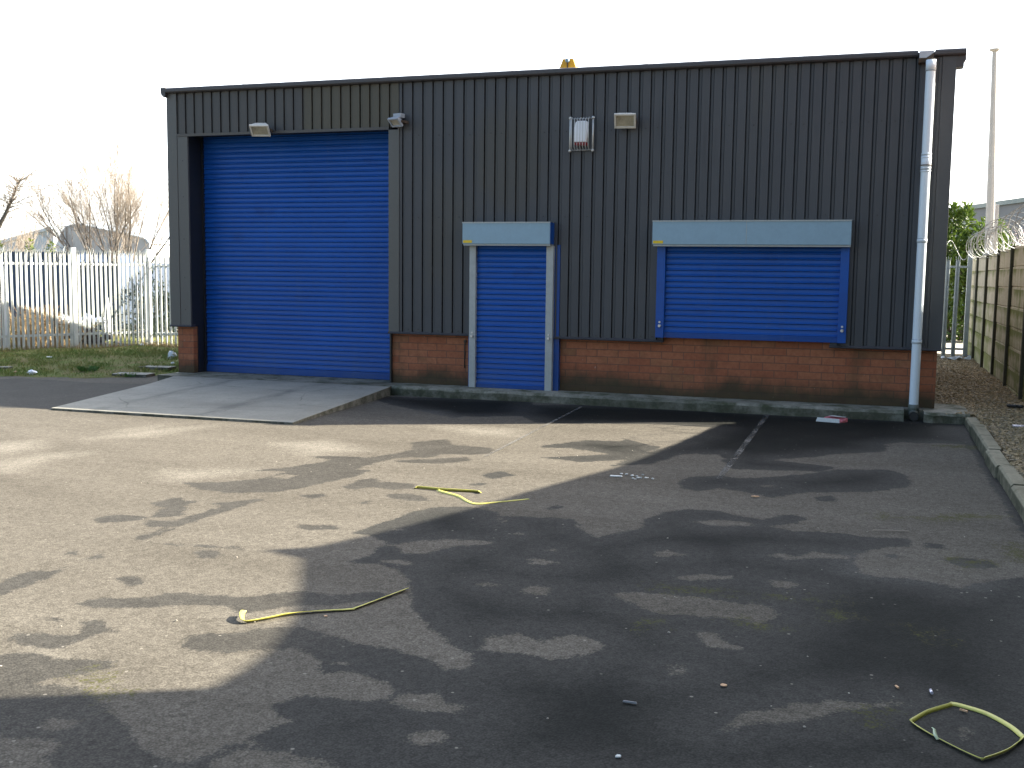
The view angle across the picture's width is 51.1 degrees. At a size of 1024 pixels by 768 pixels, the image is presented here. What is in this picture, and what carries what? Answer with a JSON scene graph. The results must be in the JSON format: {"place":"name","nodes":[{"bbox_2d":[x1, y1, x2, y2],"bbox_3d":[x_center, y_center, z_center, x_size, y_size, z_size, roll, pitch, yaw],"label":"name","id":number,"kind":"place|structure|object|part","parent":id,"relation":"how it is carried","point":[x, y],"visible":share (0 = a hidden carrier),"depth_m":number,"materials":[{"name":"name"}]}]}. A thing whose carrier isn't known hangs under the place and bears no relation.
{"place":"outdoors","nodes":[
{"label":"outdoors","id":0,"kind":"place"},
{"bbox_2d":[0,223,169,262],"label":"warehouse","id":1,"kind":"structure","parent":0,"point":[141,246],"depth_m":113.36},
{"bbox_2d":[0,328,178,377],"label":"turf ground","id":2,"kind":"structure","parent":0,"point":[96,359],"depth_m":19.06,"materials":[{"name":"green plant"}]},
{"bbox_2d":[0,266,7,347],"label":"white panel","id":3,"kind":"object","parent":2,"relation":"on","point":[6,340],"visible":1,"depth_m":20.90,"materials":[{"name":"plastic"}]},
{"bbox_2d":[28,369,37,374],"bbox_3d":[-7.862,-0.188,17.537,0.171,0.119,0.139,3,6,18],"label":"plastic bag","id":4,"kind":"object","parent":2,"relation":"on","point":[31,371],"visible":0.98,"depth_m":17.49,"materials":[{"name":"white plastic"}]},
{"bbox_2d":[1,304,97,348],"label":"dry reeds","id":5,"kind":"object","parent":2,"relation":"on","point":[40,331],"visible":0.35,"depth_m":22.05,"materials":[{"name":"brown plant"}]},
{"bbox_2d":[0,247,152,350],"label":"palisade fence","id":6,"kind":"object","parent":2,"relation":"on","point":[74,307],"visible":0.9,"depth_m":21.73,"materials":[{"name":"white metal"}]},
{"bbox_2d":[0,237,2,345],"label":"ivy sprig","id":7,"kind":"object","parent":6,"relation":"attached to","point":[1,246],"visible":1,"depth_m":20.77,"materials":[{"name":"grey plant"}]},
{"bbox_2d":[24,238,35,327],"bbox_3d":[-9.499,-1.828,21.175,0.279,2.117,0.216,3,6,18],"label":"ivy sprig","id":8,"kind":"object","parent":6,"relation":"attached to","point":[32,248],"visible":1,"depth_m":21.07,"materials":[{"name":"green plant"}]},
{"bbox_2d":[44,239,55,344],"bbox_3d":[-9.216,-1.813,21.453,0.245,2.156,0.238,-3,7,-34],"label":"ivy sprig","id":9,"kind":"object","parent":6,"relation":"attached to","point":[52,244],"visible":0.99,"depth_m":21.44,"materials":[{"name":"green plant"}]},
{"bbox_2d":[0,246,148,268],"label":"razor wire","id":10,"kind":"object","parent":6,"relation":"attached to","point":[67,253],"visible":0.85,"depth_m":21.76,"materials":[{"name":"metal"}]},
{"bbox_2d":[75,365,98,371],"bbox_3d":[-7.117,-0.267,17.956,0.394,0.099,0.378,3,6,18],"label":"grass tuft","id":11,"kind":"object","parent":2,"relation":"on","point":[85,369],"visible":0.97,"depth_m":17.90,"materials":[{"name":"green plant"}]},
{"bbox_2d":[1,276,177,342],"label":"undergrowth","id":12,"kind":"object","parent":2,"relation":"on","point":[159,321],"visible":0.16,"depth_m":25.73,"materials":[{"name":"brown plant"}]},
{"bbox_2d":[1,340,177,351],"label":"dry grass","id":13,"kind":"structure","parent":2,"relation":"on","point":[145,343],"depth_m":22.10,"materials":[{"name":"green plant"}]},
{"bbox_2d":[60,326,122,345],"bbox_3d":[-9.017,-0.986,22.905,1.660,0.508,0.656,3,6,18],"label":"rubble heap","id":14,"kind":"object","parent":2,"relation":"on","point":[87,341],"visible":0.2,"depth_m":22.73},
{"bbox_2d":[95,317,105,324],"bbox_3d":[-8.785,-1.344,22.804,0.256,0.193,0.407,3,6,18],"label":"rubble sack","id":15,"kind":"object","parent":14,"relation":"on","point":[99,321],"visible":0.49,"depth_m":22.70,"materials":[{"name":"white plastic"}]},
{"bbox_2d":[81,313,91,328],"bbox_3d":[-8.968,-1.329,22.595,0.135,0.344,0.388,3,6,18],"label":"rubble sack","id":16,"kind":"object","parent":15,"relation":"on","point":[87,321],"visible":0.48,"depth_m":22.54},
{"bbox_2d":[104,297,110,331],"bbox_3d":[-8.688,-1.370,22.997,0.056,1.091,0.191,3,6,18],"label":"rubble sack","id":17,"kind":"object","parent":14,"relation":"on","point":[108,318],"visible":0.32,"depth_m":22.99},
{"bbox_2d":[111,372,154,377],"bbox_3d":[-6.239,-0.151,17.646,0.600,0.052,0.320,1,6,7],"label":"paving slab","id":18,"kind":"object","parent":2,"relation":"on","point":[140,374],"depth_m":17.55,"materials":[{"name":"concrete"}]},
{"bbox_2d":[139,365,176,369],"bbox_3d":[-6.100,-0.280,18.439,0.560,0.052,0.280,2,6,13],"label":"paving slab","id":19,"kind":"object","parent":2,"relation":"on","point":[161,367],"depth_m":18.34,"materials":[{"name":"concrete"}]},
{"bbox_2d":[153,254,177,344],"bbox_3d":[-5.816,-1.732,22.280,3.780,2.024,0.087,3,6,17],"label":"palisade fence","id":20,"kind":"object","parent":2,"relation":"on","point":[165,333],"visible":0.08,"depth_m":22.76,"materials":[{"name":"white metal"}]},
{"bbox_2d":[168,351,176,358],"bbox_3d":[-6.238,-0.507,19.646,0.168,0.213,0.172,-3,7,-32],"label":"plastic bag","id":21,"kind":"object","parent":2,"relation":"on","point":[171,353],"visible":0.69,"depth_m":19.59,"materials":[{"name":"white plastic"}]},
{"bbox_2d":[0,376,1023,767],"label":"yard asphalt","id":22,"kind":"structure","parent":0,"point":[804,590],"depth_m":6.06,"materials":[{"name":"grey asphalt"}]},
{"bbox_2d":[51,376,389,424],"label":"ramp","id":23,"kind":"structure","parent":22,"relation":"on","point":[255,401],"depth_m":14.06,"materials":[{"name":"concrete"}]},
{"bbox_2d":[239,588,407,621],"bbox_3d":[-0.959,1.171,5.697,0.995,0.038,0.210,-3,7,-32],"label":"strapping strip","id":24,"kind":"object","parent":22,"relation":"on","point":[241,613],"visible":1,"depth_m":5.54,"materials":[{"name":"yellow plastic"}]},
{"bbox_2d":[414,486,481,492],"bbox_3d":[-0.524,0.861,8.743,0.582,0.024,0.053,3,6,17],"label":"strapping strip","id":25,"kind":"object","parent":22,"relation":"on","point":[444,489],"visible":1,"depth_m":8.73,"materials":[{"name":"yellow plastic"}]},
{"bbox_2d":[436,489,528,503],"bbox_3d":[-0.288,0.897,8.435,0.803,0.023,0.356,3,6,18],"label":"strapping strip","id":26,"kind":"object","parent":22,"relation":"on","point":[456,495],"visible":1,"depth_m":8.43,"materials":[{"name":"yellow plastic"}]},
{"bbox_2d":[491,406,582,452],"bbox_3d":[0.333,0.501,12.301,0.040,0.001,4.151,2,6,17],"label":"parking line","id":27,"kind":"object","parent":22,"relation":"on","point":[500,448],"visible":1,"depth_m":11.62,"materials":[{"name":"paint"}]},
{"bbox_2d":[160,48,966,420],"bbox_3d":[1.053,-2.373,18.048,11.488,4.533,7.127,3,6,18],"label":"industrial unit","id":28,"kind":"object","parent":22,"relation":"on","point":[766,228],"visible":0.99,"depth_m":14.69,"materials":[{"name":"paint"}]},
{"bbox_2d":[249,123,272,136],"bbox_3d":[-3.730,-3.780,15.926,0.302,0.197,0.291,1,6,2],"label":"floodlight","id":29,"kind":"object","parent":28,"relation":"attached to","point":[259,130],"visible":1,"depth_m":15.86,"materials":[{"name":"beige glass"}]},
{"bbox_3d":[-3.283,-1.971,16.541,3.397,3.700,0.100,3,6,18],"label":"roller door","id":30,"kind":"part","parent":28,"relation":"part of","materials":[{"name":"blue paint"}]},
{"bbox_2d":[387,113,408,127],"bbox_3d":[-1.628,-3.756,15.252,0.212,0.192,0.234,5,7,34],"label":"floodlight","id":31,"kind":"object","parent":28,"relation":"attached to","point":[395,120],"visible":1,"depth_m":15.22,"materials":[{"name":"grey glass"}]},
{"bbox_2d":[560,58,577,67],"bbox_3d":[0.776,-4.367,14.694,0.276,0.178,0.190,3,6,18],"label":"roof beacon","id":32,"kind":"object","parent":28,"relation":"on","point":[568,63],"visible":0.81,"depth_m":14.64,"materials":[{"name":"orange paint"}]},
{"bbox_2d":[568,116,594,151],"bbox_3d":[0.935,-3.379,14.482,0.360,0.477,0.140,3,6,18],"label":"alarm box","id":33,"kind":"object","parent":28,"relation":"attached to","point":[581,132],"visible":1,"depth_m":14.46,"materials":[{"name":"white plastic"}]},
{"bbox_2d":[614,113,636,128],"bbox_3d":[1.502,-3.496,14.215,0.302,0.204,0.257,2,6,8],"label":"floodlight","id":34,"kind":"object","parent":28,"relation":"attached to","point":[625,120],"visible":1,"depth_m":14.16,"materials":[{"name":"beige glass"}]},
{"bbox_2d":[157,371,969,424],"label":"plinth","id":35,"kind":"structure","parent":22,"relation":"on","point":[937,413],"depth_m":14.31,"materials":[{"name":"concrete"}]},
{"bbox_2d":[623,700,636,703],"bbox_3d":[0.492,1.327,4.474,0.060,0.008,0.010,3,6,21],"label":"stick","id":36,"kind":"object","parent":22,"relation":"on","point":[632,702],"visible":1,"depth_m":4.47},
{"bbox_2d":[717,414,768,478],"bbox_3d":[2.536,0.609,11.521,0.063,0.001,4.601,3,6,18],"label":"parking line","id":37,"kind":"object","parent":22,"relation":"on","point":[740,451],"visible":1,"depth_m":10.87,"materials":[{"name":"paint"}]},
{"bbox_2d":[816,415,847,422],"bbox_3d":[3.926,0.429,13.145,0.353,0.068,0.206,4,7,26],"label":"crushed carton","id":38,"kind":"object","parent":22,"relation":"on","point":[835,419],"visible":1,"depth_m":13.11,"materials":[{"name":"white cardboard"}]},
{"bbox_2d":[910,702,1023,760],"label":"strapping loop","id":39,"kind":"object","parent":22,"relation":"on","point":[1015,730],"visible":1,"depth_m":4.34,"materials":[{"name":"yellow plastic"}]},
{"bbox_2d":[0,0,1023,239],"label":"sky","id":40,"kind":"structure","parent":0,"point":[59,58],"materials":[{"name":"white"}]},
{"bbox_2d":[131,318,962,370],"bbox_3d":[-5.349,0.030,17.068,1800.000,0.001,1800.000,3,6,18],"label":"ground","id":41,"kind":"structure","parent":0,"point":[958,342],"depth_m":31.04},
{"bbox_2d":[0,176,45,250],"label":"bare shrub","id":42,"kind":"object","parent":41,"relation":"on","point":[4,235],"visible":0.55,"depth_m":37.98,"materials":[{"name":"brown plant"}]},
{"bbox_2d":[0,187,66,251],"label":"bare shrub","id":43,"kind":"object","parent":41,"relation":"on","point":[18,242],"visible":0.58,"depth_m":35.99,"materials":[{"name":"brown plant"}]},
{"bbox_2d":[0,153,67,228],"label":"leaning tree","id":44,"kind":"object","parent":41,"relation":"on","point":[14,190],"visible":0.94,"depth_m":30.95,"materials":[{"name":"brown plant"}]},
{"bbox_2d":[2,251,134,327],"bbox_3d":[-13.455,-2.797,31.575,3.847,2.150,2.430,3,6,18],"label":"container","id":45,"kind":"object","parent":41,"relation":"on","point":[34,287],"visible":0.18,"depth_m":30.32,"materials":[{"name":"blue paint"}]},
{"bbox_2d":[6,145,156,261],"bbox_3d":[-12.090,-4.118,30.193,4.443,5.503,2.429,2,6,8],"label":"bare shrub","id":46,"kind":"object","parent":41,"relation":"on","point":[59,236],"visible":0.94,"depth_m":30.04,"materials":[{"name":"brown plant"}]},
{"bbox_2d":[23,120,168,328],"bbox_3d":[-10.654,-4.493,30.390,5.742,6.242,2.765,2,6,8],"label":"bare shrub","id":47,"kind":"object","parent":41,"relation":"on","point":[130,214],"visible":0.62,"depth_m":30.22,"materials":[{"name":"brown plant"}]},
{"bbox_2d":[41,107,168,261],"bbox_3d":[-11.703,-4.670,31.136,4.061,6.415,3.616,4,7,30],"label":"bare shrub","id":48,"kind":"object","parent":41,"relation":"on","point":[104,189],"visible":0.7,"depth_m":30.49,"materials":[{"name":"brown plant"}]},
{"bbox_2d":[76,262,168,329],"bbox_3d":[-10.732,-2.441,29.847,1.410,1.867,2.430,3,6,18],"label":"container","id":49,"kind":"object","parent":41,"relation":"on","point":[112,278],"visible":0.16,"depth_m":28.78,"materials":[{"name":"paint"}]},
{"bbox_2d":[109,265,177,332],"bbox_3d":[-8.522,-1.835,27.041,3.878,2.457,1.574,3,6,18],"label":"hedge bush","id":50,"kind":"object","parent":41,"relation":"on","point":[158,294],"visible":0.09,"depth_m":27.25,"materials":[{"name":"green plant"}]},
{"bbox_2d":[941,250,972,356],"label":"palisade gate","id":51,"kind":"structure","parent":41,"relation":"on","point":[955,306],"depth_m":22.45,"materials":[{"name":"grey metal"}]},
{"bbox_2d":[942,200,1016,341],"bbox_3d":[12.915,-3.139,31.123,3.441,4.419,2.298,3,6,18],"label":"laurel bush","id":52,"kind":"object","parent":41,"relation":"on","point":[960,214],"visible":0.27,"depth_m":30.75,"materials":[{"name":"green plant"}]},
{"bbox_2d":[965,417,1023,523],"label":"kerb","id":53,"kind":"structure","parent":41,"relation":"on","point":[1006,474],"depth_m":9.74,"materials":[{"name":"concrete"}]},
{"bbox_2d":[967,245,1023,401],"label":"panel wall","id":54,"kind":"structure","parent":41,"relation":"on","point":[996,336],"depth_m":17.57,"materials":[{"name":"concrete"}]},
{"bbox_2d":[947,205,1023,259],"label":"razor wire","id":55,"kind":"object","parent":54,"relation":"attached to","point":[999,227],"visible":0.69,"depth_m":18.14,"materials":[{"name":"metal"}]},
{"bbox_2d":[983,204,998,270],"bbox_3d":[8.633,-2.593,19.238,0.280,1.250,0.100,3,6,18],"label":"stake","id":56,"kind":"object","parent":54,"relation":"attached to","point":[995,223],"visible":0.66,"depth_m":19.18,"materials":[{"name":"grey metal"}]},
{"bbox_2d":[937,343,962,353],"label":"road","id":57,"kind":"structure","parent":0,"point":[948,345],"depth_m":24.88,"materials":[{"name":"white"}]},
{"bbox_2d":[934,354,1023,480],"bbox_3d":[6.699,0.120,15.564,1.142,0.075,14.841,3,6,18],"label":"gravel","id":58,"kind":"structure","parent":0,"point":[996,429],"depth_m":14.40,"materials":[{"name":"brown gravel"}]},
{"bbox_2d":[941,355,970,359],"bbox_3d":[8.910,-0.533,21.508,0.560,0.122,0.153,3,6,18],"label":"polythene sheet","id":59,"kind":"object","parent":58,"relation":"on","point":[958,357],"visible":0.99,"depth_m":21.46,"materials":[{"name":"grey plastic"}]},
{"bbox_2d":[1006,404,1023,407],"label":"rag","id":60,"kind":"object","parent":58,"relation":"on","point":[1014,406],"visible":1,"depth_m":13.77,"materials":[{"name":"black fabric"}]},
{"bbox_2d":[948,197,1023,306],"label":"building","id":61,"kind":"structure","parent":0,"point":[1007,207],"depth_m":51.63,"materials":[{"name":"grey metal"}]},
{"bbox_2d":[984,48,999,253],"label":"lamp column","id":62,"kind":"structure","parent":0,"point":[990,204],"depth_m":29.02,"materials":[{"name":"metal"}]}
]}

